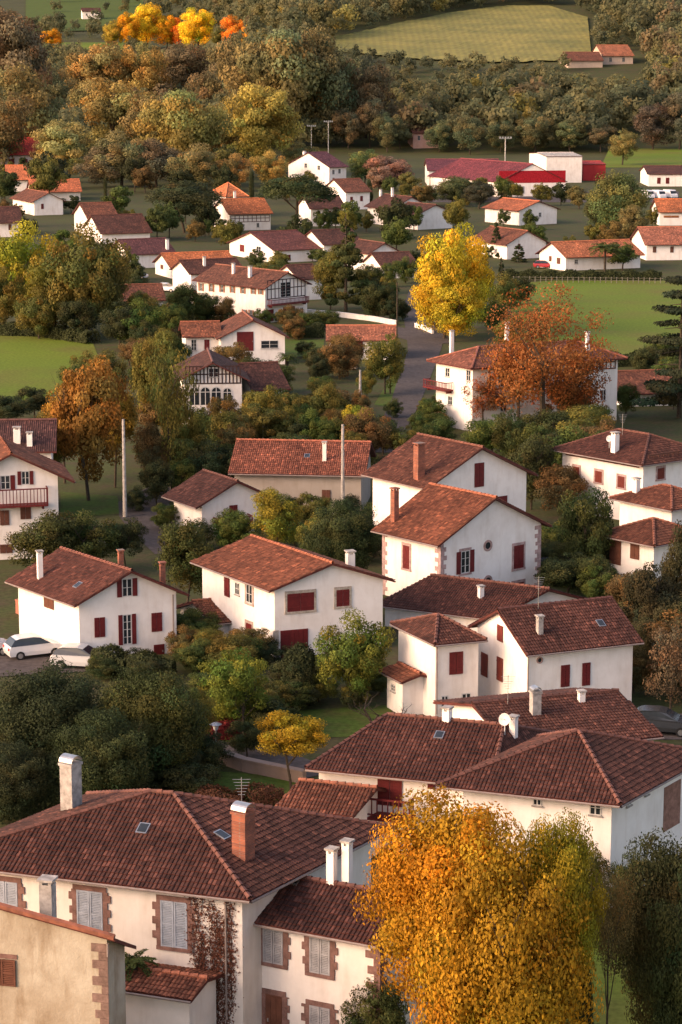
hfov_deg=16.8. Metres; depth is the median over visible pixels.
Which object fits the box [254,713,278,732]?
shrub
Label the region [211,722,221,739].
street lamp
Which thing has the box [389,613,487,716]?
house
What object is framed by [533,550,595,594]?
shrub
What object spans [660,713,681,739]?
parking area
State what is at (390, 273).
shrub
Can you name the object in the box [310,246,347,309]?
tree
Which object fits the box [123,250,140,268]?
tree
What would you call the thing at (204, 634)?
shrub
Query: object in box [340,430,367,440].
shrub
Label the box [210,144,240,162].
tree
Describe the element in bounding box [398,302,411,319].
tree
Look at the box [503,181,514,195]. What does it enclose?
tree
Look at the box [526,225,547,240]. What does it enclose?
tree
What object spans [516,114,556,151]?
tree
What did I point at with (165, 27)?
tree
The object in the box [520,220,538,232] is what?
tree
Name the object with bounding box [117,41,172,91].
tree
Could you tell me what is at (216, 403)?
tree
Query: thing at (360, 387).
utility pole
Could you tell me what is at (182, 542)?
tree
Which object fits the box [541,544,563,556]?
shrub
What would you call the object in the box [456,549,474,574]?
window
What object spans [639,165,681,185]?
house
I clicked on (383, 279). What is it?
shrub
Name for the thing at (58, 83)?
tree
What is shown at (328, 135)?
floodlight mast
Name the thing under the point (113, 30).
tree
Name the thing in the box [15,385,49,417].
tree
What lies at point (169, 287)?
parked car
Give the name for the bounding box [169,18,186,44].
tree
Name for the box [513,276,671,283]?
field fence
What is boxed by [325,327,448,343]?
road
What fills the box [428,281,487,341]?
tree
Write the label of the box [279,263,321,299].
house
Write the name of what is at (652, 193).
parked van
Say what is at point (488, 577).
round window
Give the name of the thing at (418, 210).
tree
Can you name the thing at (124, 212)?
tree
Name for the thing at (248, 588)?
window
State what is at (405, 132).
tree
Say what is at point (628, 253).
tree
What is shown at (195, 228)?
tree
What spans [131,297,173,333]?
tree
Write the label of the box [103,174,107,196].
cypress tree
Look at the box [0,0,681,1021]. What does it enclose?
ground
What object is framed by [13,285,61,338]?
tree
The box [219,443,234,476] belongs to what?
shrub
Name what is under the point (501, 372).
tree
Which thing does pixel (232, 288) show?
window
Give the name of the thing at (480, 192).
tree
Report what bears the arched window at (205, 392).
in the house at (219, 375)
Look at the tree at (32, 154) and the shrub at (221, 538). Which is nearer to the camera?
the shrub at (221, 538)
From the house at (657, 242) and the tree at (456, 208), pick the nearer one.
the house at (657, 242)
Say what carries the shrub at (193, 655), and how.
on the ground at (654, 420)
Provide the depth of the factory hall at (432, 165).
718.23 m
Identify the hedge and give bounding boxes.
[0,321,100,343]
[0,737,192,824]
[90,643,176,680]
[164,304,257,322]
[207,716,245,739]
[286,321,324,337]
[504,267,662,280]
[540,556,597,589]
[611,349,637,366]
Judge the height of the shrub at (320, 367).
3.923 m
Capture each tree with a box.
[0,5,52,99]
[0,61,66,140]
[0,86,39,168]
[0,162,12,176]
[0,174,12,199]
[0,217,61,318]
[0,264,26,324]
[0,395,32,418]
[0,655,111,756]
[0,739,49,819]
[1,171,20,198]
[3,509,82,566]
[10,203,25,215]
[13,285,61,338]
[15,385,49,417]
[18,157,25,164]
[19,216,38,239]
[23,151,71,178]
[23,251,80,326]
[26,156,68,192]
[29,119,95,174]
[29,142,60,158]
[37,382,80,482]
[37,414,67,463]
[39,220,132,331]
[40,58,77,98]
[42,28,63,46]
[43,705,154,794]
[49,354,131,500]
[52,229,80,250]
[56,40,134,93]
[56,296,100,332]
[56,365,86,389]
[56,508,120,558]
[61,195,79,212]
[63,76,115,113]
[67,350,94,372]
[73,145,125,184]
[79,77,159,149]
[88,128,147,185]
[88,348,129,394]
[94,661,209,779]
[96,379,139,487]
[98,298,138,349]
[99,248,131,325]
[100,185,133,211]
[101,19,123,45]
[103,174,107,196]
[106,516,148,565]
[112,297,166,339]
[116,208,128,213]
[117,11,142,43]
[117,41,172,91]
[117,93,166,141]
[120,154,147,191]
[122,485,151,511]
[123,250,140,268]
[125,948,158,980]
[126,291,150,302]
[127,335,169,421]
[127,359,169,385]
[128,319,160,342]
[130,2,165,44]
[130,89,236,163]
[130,137,181,186]
[131,165,156,192]
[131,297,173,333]
[131,421,172,487]
[135,290,158,307]
[137,399,170,429]
[144,205,170,236]
[144,327,178,359]
[144,334,200,489]
[150,502,180,527]
[152,14,180,48]
[152,517,216,601]
[154,201,185,237]
[159,43,214,91]
[159,303,187,332]
[161,431,210,477]
[164,142,218,185]
[165,281,198,319]
[166,168,196,183]
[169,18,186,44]
[172,401,211,454]
[176,7,215,47]
[176,197,199,223]
[182,438,233,476]
[184,61,225,99]
[184,687,217,750]
[185,517,214,544]
[186,219,205,241]
[191,292,222,320]
[193,199,220,234]
[193,292,210,318]
[197,646,270,721]
[198,102,244,152]
[202,413,220,454]
[203,31,260,102]
[205,409,246,447]
[206,394,240,427]
[209,148,237,179]
[210,28,224,43]
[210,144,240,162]
[210,162,238,187]
[211,340,253,362]
[213,103,268,170]
[213,219,243,248]
[214,421,256,448]
[215,25,346,145]
[215,153,253,187]
[216,144,236,167]
[219,82,305,164]
[219,513,264,543]
[220,14,243,40]
[224,685,257,733]
[229,408,260,438]
[239,383,287,426]
[240,356,272,361]
[240,402,292,438]
[241,27,247,40]
[248,169,254,197]
[249,150,288,183]
[250,486,304,543]
[253,263,280,269]
[253,709,329,788]
[257,388,298,405]
[268,250,290,264]
[268,259,286,268]
[268,432,306,439]
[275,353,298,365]
[275,493,303,514]
[276,214,313,234]
[281,140,319,165]
[282,392,309,412]
[282,642,315,705]
[291,388,349,416]
[292,491,333,520]
[293,508,322,551]
[297,497,381,569]
[298,22,358,143]
[298,407,327,439]
[304,170,318,180]
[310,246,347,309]
[312,607,395,705]
[313,208,332,228]
[316,335,360,378]
[317,381,346,417]
[321,213,369,310]
[326,332,367,366]
[328,207,345,228]
[330,108,364,148]
[333,493,362,516]
[337,200,362,222]
[337,208,357,229]
[337,976,410,1023]
[339,55,396,137]
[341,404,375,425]
[343,406,394,450]
[347,149,379,182]
[348,691,379,721]
[351,783,531,1008]
[354,264,385,281]
[357,98,387,146]
[357,211,374,231]
[359,280,396,316]
[361,268,383,282]
[361,502,372,521]
[362,155,414,179]
[362,332,407,393]
[365,167,391,191]
[365,277,388,298]
[365,287,386,316]
[367,178,372,201]
[370,112,402,151]
[373,197,417,231]
[376,415,399,454]
[381,176,398,193]
[381,216,414,248]
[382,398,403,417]
[383,207,390,230]
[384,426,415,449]
[391,118,411,148]
[392,255,417,282]
[396,171,422,186]
[398,181,412,194]
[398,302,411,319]
[402,817,604,1023]
[405,205,423,230]
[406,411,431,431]
[409,255,474,338]
[410,184,435,201]
[410,248,423,267]
[415,222,494,329]
[421,185,437,202]
[423,120,457,151]
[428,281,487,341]
[432,175,469,202]
[442,196,470,225]
[446,184,464,200]
[452,115,488,154]
[460,180,495,208]
[461,376,505,420]
[461,412,520,454]
[464,252,496,324]
[473,177,493,187]
[474,278,617,414]
[475,297,508,330]
[481,326,554,425]
[485,120,516,151]
[486,272,527,308]
[489,220,500,257]
[490,409,533,458]
[491,315,523,343]
[493,175,509,197]
[497,191,511,198]
[497,256,503,278]
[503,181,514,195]
[505,431,558,509]
[510,183,523,195]
[510,276,536,301]
[511,244,527,262]
[513,421,559,454]
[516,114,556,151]
[517,807,609,1011]
[519,408,576,446]
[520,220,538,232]
[523,209,538,223]
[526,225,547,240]
[527,423,596,476]
[530,182,553,201]
[537,405,605,433]
[545,347,611,410]
[545,379,598,411]
[545,429,584,472]
[552,119,588,151]
[552,182,572,202]
[555,404,598,418]
[556,486,614,560]
[565,185,587,208]
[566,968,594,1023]
[568,430,605,441]
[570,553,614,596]
[572,419,614,436]
[582,187,610,226]
[582,403,607,417]
[582,409,616,429]
[582,839,611,896]
[584,124,617,151]
[584,859,640,1023]
[588,168,652,236]
[589,242,622,271]
[596,220,623,239]
[599,826,681,1023]
[601,848,649,907]
[607,128,639,164]
[607,242,638,270]
[617,204,651,241]
[621,561,679,626]
[627,576,668,622]
[630,276,681,417]
[630,346,659,369]
[632,102,675,149]
[636,604,672,676]
[640,587,681,620]
[640,863,681,1023]
[642,332,676,350]
[642,618,681,709]
[643,609,681,690]
[645,207,659,225]
[650,356,678,368]
[657,519,681,598]
[658,91,681,149]
[667,361,678,368]
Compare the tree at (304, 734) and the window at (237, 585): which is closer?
the tree at (304, 734)
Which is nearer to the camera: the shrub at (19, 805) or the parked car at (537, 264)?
the shrub at (19, 805)
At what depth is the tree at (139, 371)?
250.26 m
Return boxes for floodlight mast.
[307,125,315,147]
[324,121,332,152]
[499,137,511,160]
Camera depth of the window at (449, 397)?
260.21 m
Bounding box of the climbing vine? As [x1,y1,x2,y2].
[181,896,243,1023]
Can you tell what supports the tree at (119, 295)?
on the ground at (654, 420)
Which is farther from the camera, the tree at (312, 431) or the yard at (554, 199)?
the yard at (554, 199)
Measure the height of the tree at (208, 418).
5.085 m
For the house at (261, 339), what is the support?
on the ground at (654, 420)
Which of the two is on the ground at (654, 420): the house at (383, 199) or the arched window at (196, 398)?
the house at (383, 199)
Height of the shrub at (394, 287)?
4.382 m
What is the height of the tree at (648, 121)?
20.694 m
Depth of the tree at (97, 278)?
337.70 m
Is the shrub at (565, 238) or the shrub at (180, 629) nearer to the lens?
the shrub at (180, 629)
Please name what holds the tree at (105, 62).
on the ground at (654, 420)
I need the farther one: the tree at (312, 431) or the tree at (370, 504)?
the tree at (312, 431)
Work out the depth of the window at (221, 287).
366.06 m
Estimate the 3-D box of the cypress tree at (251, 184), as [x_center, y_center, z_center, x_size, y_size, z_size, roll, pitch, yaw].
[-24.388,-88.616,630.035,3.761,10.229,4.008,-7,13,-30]
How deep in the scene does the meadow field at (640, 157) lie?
879.65 m
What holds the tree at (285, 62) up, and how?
on the ground at (654, 420)
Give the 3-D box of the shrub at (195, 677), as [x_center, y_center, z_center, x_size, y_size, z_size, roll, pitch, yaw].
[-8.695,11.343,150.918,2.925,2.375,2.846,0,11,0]
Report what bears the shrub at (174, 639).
on the ground at (654, 420)
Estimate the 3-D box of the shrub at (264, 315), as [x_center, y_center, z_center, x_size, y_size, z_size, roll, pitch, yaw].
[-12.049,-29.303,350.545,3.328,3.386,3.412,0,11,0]
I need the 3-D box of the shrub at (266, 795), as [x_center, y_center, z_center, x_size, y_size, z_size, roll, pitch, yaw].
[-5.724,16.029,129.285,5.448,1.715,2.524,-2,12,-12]
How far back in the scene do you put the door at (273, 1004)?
97.88 m
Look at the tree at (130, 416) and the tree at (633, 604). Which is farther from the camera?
the tree at (130, 416)
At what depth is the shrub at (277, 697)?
145.68 m
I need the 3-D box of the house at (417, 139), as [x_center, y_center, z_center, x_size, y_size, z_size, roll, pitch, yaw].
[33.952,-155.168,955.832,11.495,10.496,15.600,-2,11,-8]
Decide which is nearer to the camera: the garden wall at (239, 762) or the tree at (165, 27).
the garden wall at (239, 762)
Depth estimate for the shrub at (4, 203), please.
590.24 m
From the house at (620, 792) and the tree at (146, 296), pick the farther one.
the tree at (146, 296)
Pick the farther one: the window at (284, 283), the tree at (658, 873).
the window at (284, 283)
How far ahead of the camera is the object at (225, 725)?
142.57 m
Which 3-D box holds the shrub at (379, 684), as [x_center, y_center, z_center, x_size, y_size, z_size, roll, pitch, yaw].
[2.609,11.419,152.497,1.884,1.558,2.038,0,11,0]
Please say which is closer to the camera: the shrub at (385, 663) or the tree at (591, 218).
the shrub at (385, 663)
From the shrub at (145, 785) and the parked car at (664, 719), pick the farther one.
the parked car at (664, 719)
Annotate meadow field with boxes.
[0,336,97,407]
[26,0,142,30]
[44,42,142,52]
[511,279,681,354]
[603,148,681,166]
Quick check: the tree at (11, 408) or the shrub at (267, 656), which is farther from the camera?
the tree at (11, 408)
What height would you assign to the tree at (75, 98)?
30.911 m
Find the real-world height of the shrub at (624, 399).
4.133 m
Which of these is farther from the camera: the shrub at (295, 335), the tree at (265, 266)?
the tree at (265, 266)
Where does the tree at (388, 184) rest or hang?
on the ground at (654, 420)
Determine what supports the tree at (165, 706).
on the ground at (654, 420)
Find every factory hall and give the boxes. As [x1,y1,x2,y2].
[424,159,498,185]
[427,158,566,196]
[529,152,582,182]
[582,161,605,180]
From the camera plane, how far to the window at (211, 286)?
367.94 m
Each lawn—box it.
[61,492,118,517]
[205,771,295,805]
[220,705,391,742]
[285,339,323,356]
[374,369,399,405]
[438,936,660,1023]
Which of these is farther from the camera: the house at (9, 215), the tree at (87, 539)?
the house at (9, 215)
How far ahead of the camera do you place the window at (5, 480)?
191.91 m
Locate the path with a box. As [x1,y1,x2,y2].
[224,744,318,777]
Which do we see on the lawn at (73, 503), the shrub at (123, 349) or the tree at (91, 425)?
the tree at (91, 425)
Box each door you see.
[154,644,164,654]
[237,332,253,350]
[265,994,281,1023]
[267,309,273,320]
[280,628,307,656]
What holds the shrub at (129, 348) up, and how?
on the ground at (654, 420)
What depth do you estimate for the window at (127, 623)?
161.69 m
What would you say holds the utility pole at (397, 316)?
on the ground at (654, 420)
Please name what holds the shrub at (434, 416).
on the ground at (654, 420)
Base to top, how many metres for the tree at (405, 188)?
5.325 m
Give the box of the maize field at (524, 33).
[330,5,590,61]
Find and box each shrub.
[0,198,9,205]
[2,799,28,813]
[84,657,118,679]
[87,654,104,664]
[87,656,103,674]
[91,761,162,790]
[117,338,138,365]
[122,647,149,663]
[125,273,151,283]
[125,340,142,363]
[125,658,164,677]
[126,260,146,276]
[137,459,174,504]
[150,758,222,793]
[164,624,199,655]
[165,350,184,366]
[167,458,195,487]
[169,336,191,358]
[170,326,181,339]
[172,637,218,673]
[174,641,207,670]
[176,607,221,633]
[176,618,195,635]
[180,618,223,632]
[186,671,215,694]
[192,628,224,651]
[194,731,234,763]
[194,740,226,776]
[195,781,284,805]
[198,219,211,235]
[200,628,224,638]
[204,633,258,665]
[209,507,250,546]
[210,700,236,719]
[211,225,219,241]
[214,296,235,320]
[215,219,226,225]
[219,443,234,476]
[224,719,265,756]
[228,627,277,652]
[242,531,273,540]
[243,634,268,658]
[244,249,266,267]
[244,698,304,730]
[250,679,294,709]
[253,308,271,323]
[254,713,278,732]
[257,637,286,664]
[261,660,282,687]
[262,694,290,712]
[271,309,283,321]
[271,405,302,433]
[274,432,312,439]
[274,680,315,709]
[275,304,303,324]
[279,363,295,384]
[280,416,317,438]
[280,519,306,546]
[282,315,306,338]
[285,661,314,705]
[289,683,321,708]
[290,403,317,418]
[291,326,305,339]
[294,341,315,354]
[298,311,322,325]
[301,347,318,359]
[305,347,334,375]
[305,355,330,377]
[306,249,315,260]
[306,376,336,394]
[306,378,336,395]
[312,673,339,701]
[313,247,329,263]
[313,309,340,328]
[315,416,347,439]
[315,655,330,678]
[319,428,340,439]
[323,408,347,428]
[334,388,353,409]
[338,686,369,707]
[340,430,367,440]
[340,683,371,706]
[341,344,362,372]
[351,390,371,409]
[355,371,376,396]
[362,654,387,679]
[363,531,381,558]
[370,673,386,695]
[371,454,378,465]
[378,294,405,318]
[379,275,398,289]
[381,262,400,279]
[388,282,400,298]
[416,398,435,410]
[416,399,447,415]
[416,423,443,436]
[419,415,457,438]
[422,412,452,423]
[475,246,491,263]
[497,209,510,225]
[533,464,589,514]
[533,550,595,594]
[541,521,569,546]
[541,538,562,556]
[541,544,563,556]
[556,554,577,561]
[563,235,576,240]
[576,563,618,597]
[583,222,600,239]
[589,566,619,595]
[591,534,609,561]
[595,404,613,425]
[604,571,634,623]
[617,382,640,415]
[632,645,659,693]
[633,612,654,635]
[657,659,681,699]
[662,599,681,617]
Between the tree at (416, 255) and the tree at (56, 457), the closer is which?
the tree at (56, 457)
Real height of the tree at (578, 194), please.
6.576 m
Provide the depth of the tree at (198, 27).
1975.73 m
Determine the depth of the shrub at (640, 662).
152.18 m
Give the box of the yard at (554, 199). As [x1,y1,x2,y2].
[430,191,678,201]
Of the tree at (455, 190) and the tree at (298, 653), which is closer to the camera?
the tree at (298, 653)
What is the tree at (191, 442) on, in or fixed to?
on the ground at (654, 420)
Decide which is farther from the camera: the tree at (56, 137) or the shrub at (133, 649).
the tree at (56, 137)
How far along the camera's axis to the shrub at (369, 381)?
282.49 m
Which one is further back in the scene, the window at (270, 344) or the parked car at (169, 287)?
the parked car at (169, 287)
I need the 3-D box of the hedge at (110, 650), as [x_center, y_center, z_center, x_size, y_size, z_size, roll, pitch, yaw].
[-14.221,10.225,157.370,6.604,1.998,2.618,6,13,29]
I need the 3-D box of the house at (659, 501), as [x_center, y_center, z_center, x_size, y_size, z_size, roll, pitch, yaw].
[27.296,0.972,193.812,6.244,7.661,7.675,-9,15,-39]
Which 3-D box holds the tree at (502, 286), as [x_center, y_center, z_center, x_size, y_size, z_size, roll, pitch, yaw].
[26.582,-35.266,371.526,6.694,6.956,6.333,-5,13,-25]
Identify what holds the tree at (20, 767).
on the ground at (654, 420)
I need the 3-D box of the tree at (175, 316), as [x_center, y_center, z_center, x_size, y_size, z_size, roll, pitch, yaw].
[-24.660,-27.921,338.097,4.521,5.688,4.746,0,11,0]
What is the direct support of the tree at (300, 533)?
on the ground at (654, 420)
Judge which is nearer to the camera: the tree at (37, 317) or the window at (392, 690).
the window at (392, 690)
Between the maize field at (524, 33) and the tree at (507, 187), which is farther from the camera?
the maize field at (524, 33)
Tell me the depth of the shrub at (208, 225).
523.23 m
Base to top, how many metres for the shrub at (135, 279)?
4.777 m
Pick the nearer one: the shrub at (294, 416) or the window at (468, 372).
the shrub at (294, 416)
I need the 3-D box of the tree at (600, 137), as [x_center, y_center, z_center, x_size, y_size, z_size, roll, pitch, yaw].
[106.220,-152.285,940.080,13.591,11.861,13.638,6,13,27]
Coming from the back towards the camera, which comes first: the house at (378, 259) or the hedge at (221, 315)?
the house at (378, 259)
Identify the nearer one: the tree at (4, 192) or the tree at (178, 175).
the tree at (4, 192)
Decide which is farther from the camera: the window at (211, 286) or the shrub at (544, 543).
the window at (211, 286)
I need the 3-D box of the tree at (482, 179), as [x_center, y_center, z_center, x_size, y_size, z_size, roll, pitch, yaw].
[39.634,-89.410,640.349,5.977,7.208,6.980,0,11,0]
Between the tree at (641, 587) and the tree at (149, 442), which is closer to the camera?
the tree at (641, 587)
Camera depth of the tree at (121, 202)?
574.71 m
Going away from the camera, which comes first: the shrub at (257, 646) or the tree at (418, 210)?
the shrub at (257, 646)
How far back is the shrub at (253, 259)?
446.87 m
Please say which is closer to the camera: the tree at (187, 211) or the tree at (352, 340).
the tree at (352, 340)
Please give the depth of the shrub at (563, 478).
210.14 m
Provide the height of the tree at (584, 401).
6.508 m
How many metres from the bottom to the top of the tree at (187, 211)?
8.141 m
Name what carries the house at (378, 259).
on the ground at (654, 420)
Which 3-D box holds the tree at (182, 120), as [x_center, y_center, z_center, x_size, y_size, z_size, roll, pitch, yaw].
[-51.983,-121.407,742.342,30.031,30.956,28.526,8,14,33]
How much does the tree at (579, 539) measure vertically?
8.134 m
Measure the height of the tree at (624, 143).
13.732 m
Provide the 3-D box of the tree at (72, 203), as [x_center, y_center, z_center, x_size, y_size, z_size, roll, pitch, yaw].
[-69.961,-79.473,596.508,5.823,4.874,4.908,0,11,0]
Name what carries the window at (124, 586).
in the house at (67, 595)
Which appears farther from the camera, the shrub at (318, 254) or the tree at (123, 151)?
the tree at (123, 151)
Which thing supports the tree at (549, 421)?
on the ground at (654, 420)
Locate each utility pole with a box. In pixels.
[122,419,126,516]
[341,424,344,499]
[359,370,361,395]
[396,282,397,382]
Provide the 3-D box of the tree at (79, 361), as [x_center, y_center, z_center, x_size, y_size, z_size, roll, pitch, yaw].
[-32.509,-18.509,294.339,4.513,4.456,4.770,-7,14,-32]
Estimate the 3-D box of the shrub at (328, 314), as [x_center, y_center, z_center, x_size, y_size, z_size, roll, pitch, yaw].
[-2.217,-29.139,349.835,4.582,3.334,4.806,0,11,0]
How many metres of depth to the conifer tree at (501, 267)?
427.78 m
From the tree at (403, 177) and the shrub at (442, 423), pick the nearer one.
the shrub at (442, 423)
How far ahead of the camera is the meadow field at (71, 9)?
2651.43 m
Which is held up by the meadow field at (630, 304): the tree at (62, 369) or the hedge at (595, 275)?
the hedge at (595, 275)
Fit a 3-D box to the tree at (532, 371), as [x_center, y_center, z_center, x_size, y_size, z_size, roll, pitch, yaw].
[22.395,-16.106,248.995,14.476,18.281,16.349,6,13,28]
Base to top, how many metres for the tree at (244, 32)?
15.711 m
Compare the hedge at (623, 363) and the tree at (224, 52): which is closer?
the hedge at (623, 363)
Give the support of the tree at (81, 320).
on the meadow field at (31, 361)
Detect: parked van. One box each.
[642,190,654,198]
[653,190,665,197]
[663,189,677,197]
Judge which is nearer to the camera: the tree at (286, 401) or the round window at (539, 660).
the round window at (539, 660)
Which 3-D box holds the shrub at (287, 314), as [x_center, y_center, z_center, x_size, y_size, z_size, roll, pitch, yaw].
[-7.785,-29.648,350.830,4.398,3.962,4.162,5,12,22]
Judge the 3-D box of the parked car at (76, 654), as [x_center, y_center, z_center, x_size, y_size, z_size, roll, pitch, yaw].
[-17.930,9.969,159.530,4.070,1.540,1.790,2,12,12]
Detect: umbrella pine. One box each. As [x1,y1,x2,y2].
[144,180,224,232]
[255,173,338,217]
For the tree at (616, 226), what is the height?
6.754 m
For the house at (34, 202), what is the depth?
591.76 m
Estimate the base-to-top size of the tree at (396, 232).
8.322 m
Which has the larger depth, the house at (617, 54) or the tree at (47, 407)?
the house at (617, 54)
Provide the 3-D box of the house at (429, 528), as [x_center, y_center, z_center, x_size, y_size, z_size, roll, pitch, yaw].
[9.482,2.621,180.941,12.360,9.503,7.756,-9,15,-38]
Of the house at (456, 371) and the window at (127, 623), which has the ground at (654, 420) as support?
the house at (456, 371)
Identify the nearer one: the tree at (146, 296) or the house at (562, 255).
the tree at (146, 296)
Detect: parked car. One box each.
[0,638,6,655]
[3,633,61,659]
[50,643,92,667]
[162,283,175,291]
[533,260,549,268]
[637,705,681,736]
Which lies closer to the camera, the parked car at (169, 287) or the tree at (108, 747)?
the tree at (108, 747)
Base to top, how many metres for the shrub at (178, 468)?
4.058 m
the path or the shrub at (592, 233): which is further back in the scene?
the shrub at (592, 233)
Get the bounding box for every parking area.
[0,653,88,676]
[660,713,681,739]
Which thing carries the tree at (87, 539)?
on the ground at (654, 420)
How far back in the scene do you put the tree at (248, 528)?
196.07 m
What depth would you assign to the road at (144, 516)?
209.86 m
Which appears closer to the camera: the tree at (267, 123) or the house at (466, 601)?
the house at (466, 601)
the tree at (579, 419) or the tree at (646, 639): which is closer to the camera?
the tree at (646, 639)
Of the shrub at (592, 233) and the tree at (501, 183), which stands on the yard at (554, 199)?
the tree at (501, 183)
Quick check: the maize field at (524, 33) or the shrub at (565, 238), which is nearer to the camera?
the shrub at (565, 238)
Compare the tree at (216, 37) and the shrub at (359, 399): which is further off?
the tree at (216, 37)
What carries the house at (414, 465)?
on the ground at (654, 420)
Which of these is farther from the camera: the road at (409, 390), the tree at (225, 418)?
the road at (409, 390)
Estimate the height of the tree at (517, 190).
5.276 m
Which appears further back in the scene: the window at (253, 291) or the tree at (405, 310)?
the tree at (405, 310)
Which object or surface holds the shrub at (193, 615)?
on the ground at (654, 420)
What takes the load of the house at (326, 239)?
on the ground at (654, 420)
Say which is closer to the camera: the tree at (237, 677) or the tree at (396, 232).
the tree at (237, 677)
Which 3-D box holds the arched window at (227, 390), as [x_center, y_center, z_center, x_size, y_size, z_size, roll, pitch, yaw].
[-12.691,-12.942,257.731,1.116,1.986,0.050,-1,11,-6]
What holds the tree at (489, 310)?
on the ground at (654, 420)
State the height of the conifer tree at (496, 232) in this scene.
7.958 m
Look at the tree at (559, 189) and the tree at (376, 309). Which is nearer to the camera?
the tree at (376, 309)
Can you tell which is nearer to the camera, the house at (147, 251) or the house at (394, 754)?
the house at (394, 754)
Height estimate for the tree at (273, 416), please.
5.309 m
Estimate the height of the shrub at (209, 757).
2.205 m
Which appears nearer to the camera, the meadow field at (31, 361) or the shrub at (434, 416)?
the shrub at (434, 416)
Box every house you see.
[0,206,22,236]
[0,418,57,458]
[0,436,75,559]
[0,753,394,1023]
[0,874,135,1023]
[4,546,189,654]
[5,165,35,190]
[9,188,65,215]
[27,179,81,200]
[71,202,117,232]
[81,8,100,18]
[82,213,152,243]
[114,237,175,267]
[120,283,165,304]
[125,961,223,1023]
[152,250,231,278]
[161,469,265,536]
[169,256,241,290]
[173,347,249,424]
[176,598,231,635]
[178,320,221,357]
[189,534,395,657]
[192,263,311,322]
[213,182,248,204]
[214,191,272,229]
[214,310,289,363]
[226,229,321,261]
[228,438,376,508]
[238,361,290,403]
[253,837,427,1023]
[275,778,386,857]
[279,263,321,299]
[288,151,348,184]
[298,196,343,225]
[304,705,554,853]
[305,228,359,251]
[326,178,372,209]
[326,324,395,359]
[353,239,398,269]
[361,433,538,523]
[362,251,417,277]
[364,187,422,224]
[370,482,552,595]
[378,661,426,714]
[383,573,585,632]
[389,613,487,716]
[405,201,451,229]
[408,125,437,148]
[423,322,627,430]
[433,675,663,739]
[434,728,681,908]
[468,576,643,700]
[472,225,548,258]
[481,197,560,225]
[535,239,644,270]
[551,416,681,519]
[559,52,603,67]
[592,45,633,64]
[601,517,680,579]
[608,477,681,525]
[617,368,673,406]
[629,226,681,259]
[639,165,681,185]
[650,198,681,225]
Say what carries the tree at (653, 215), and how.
on the ground at (654, 420)
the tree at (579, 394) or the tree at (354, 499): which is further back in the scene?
the tree at (579, 394)
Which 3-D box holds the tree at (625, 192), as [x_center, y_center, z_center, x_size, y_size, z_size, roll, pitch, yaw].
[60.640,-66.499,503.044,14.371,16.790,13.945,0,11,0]
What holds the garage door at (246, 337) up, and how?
in the house at (261, 339)
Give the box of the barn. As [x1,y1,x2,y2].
[0,137,39,170]
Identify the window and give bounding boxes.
[0,475,14,489]
[17,471,33,484]
[117,578,137,597]
[118,614,136,644]
[189,386,199,404]
[191,340,196,350]
[198,283,203,290]
[200,387,210,404]
[208,368,218,377]
[209,284,213,291]
[211,387,221,399]
[219,284,224,292]
[222,387,231,403]
[230,286,234,292]
[234,582,239,596]
[240,287,245,293]
[245,585,251,604]
[250,288,255,293]
[261,340,278,348]
[280,282,290,297]
[390,683,395,693]
[444,367,449,377]
[447,396,452,405]
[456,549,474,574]
[462,693,470,697]
[466,370,470,381]
[483,540,491,550]
[484,575,491,579]
[500,400,506,411]
[531,799,542,807]
[536,657,542,663]
[588,805,601,817]
[600,390,606,401]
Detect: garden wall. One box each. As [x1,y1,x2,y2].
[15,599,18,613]
[220,750,305,782]
[307,309,395,323]
[414,323,433,333]
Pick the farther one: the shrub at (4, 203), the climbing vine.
the shrub at (4, 203)
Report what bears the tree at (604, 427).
on the ground at (654, 420)
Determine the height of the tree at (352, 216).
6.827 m
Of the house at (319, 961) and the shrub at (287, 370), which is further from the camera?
the shrub at (287, 370)
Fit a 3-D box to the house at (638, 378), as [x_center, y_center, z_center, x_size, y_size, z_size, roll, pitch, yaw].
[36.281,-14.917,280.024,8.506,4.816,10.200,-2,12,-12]
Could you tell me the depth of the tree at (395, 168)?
695.64 m
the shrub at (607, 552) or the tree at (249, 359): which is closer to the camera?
the shrub at (607, 552)
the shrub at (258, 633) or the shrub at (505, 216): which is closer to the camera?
the shrub at (258, 633)
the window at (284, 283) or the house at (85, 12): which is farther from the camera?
the house at (85, 12)
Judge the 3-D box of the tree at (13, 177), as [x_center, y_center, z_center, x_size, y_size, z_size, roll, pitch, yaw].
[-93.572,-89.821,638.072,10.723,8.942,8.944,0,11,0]
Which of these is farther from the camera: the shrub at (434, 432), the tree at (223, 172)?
the tree at (223, 172)
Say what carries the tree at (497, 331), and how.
on the ground at (654, 420)
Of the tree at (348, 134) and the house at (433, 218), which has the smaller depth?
the house at (433, 218)
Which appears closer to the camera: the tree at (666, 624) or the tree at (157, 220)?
the tree at (666, 624)
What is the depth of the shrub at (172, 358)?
298.42 m
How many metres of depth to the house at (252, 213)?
542.81 m
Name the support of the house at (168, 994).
on the ground at (654, 420)
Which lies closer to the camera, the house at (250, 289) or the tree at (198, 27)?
the house at (250, 289)
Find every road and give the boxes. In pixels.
[118,487,194,553]
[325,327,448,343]
[375,289,441,452]
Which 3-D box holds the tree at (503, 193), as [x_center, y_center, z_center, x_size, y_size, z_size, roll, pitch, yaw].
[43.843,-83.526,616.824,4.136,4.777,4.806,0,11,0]
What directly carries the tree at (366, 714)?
on the lawn at (344, 722)
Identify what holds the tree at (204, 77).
on the ground at (654, 420)
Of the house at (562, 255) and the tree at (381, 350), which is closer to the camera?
the tree at (381, 350)
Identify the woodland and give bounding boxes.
[7,0,681,150]

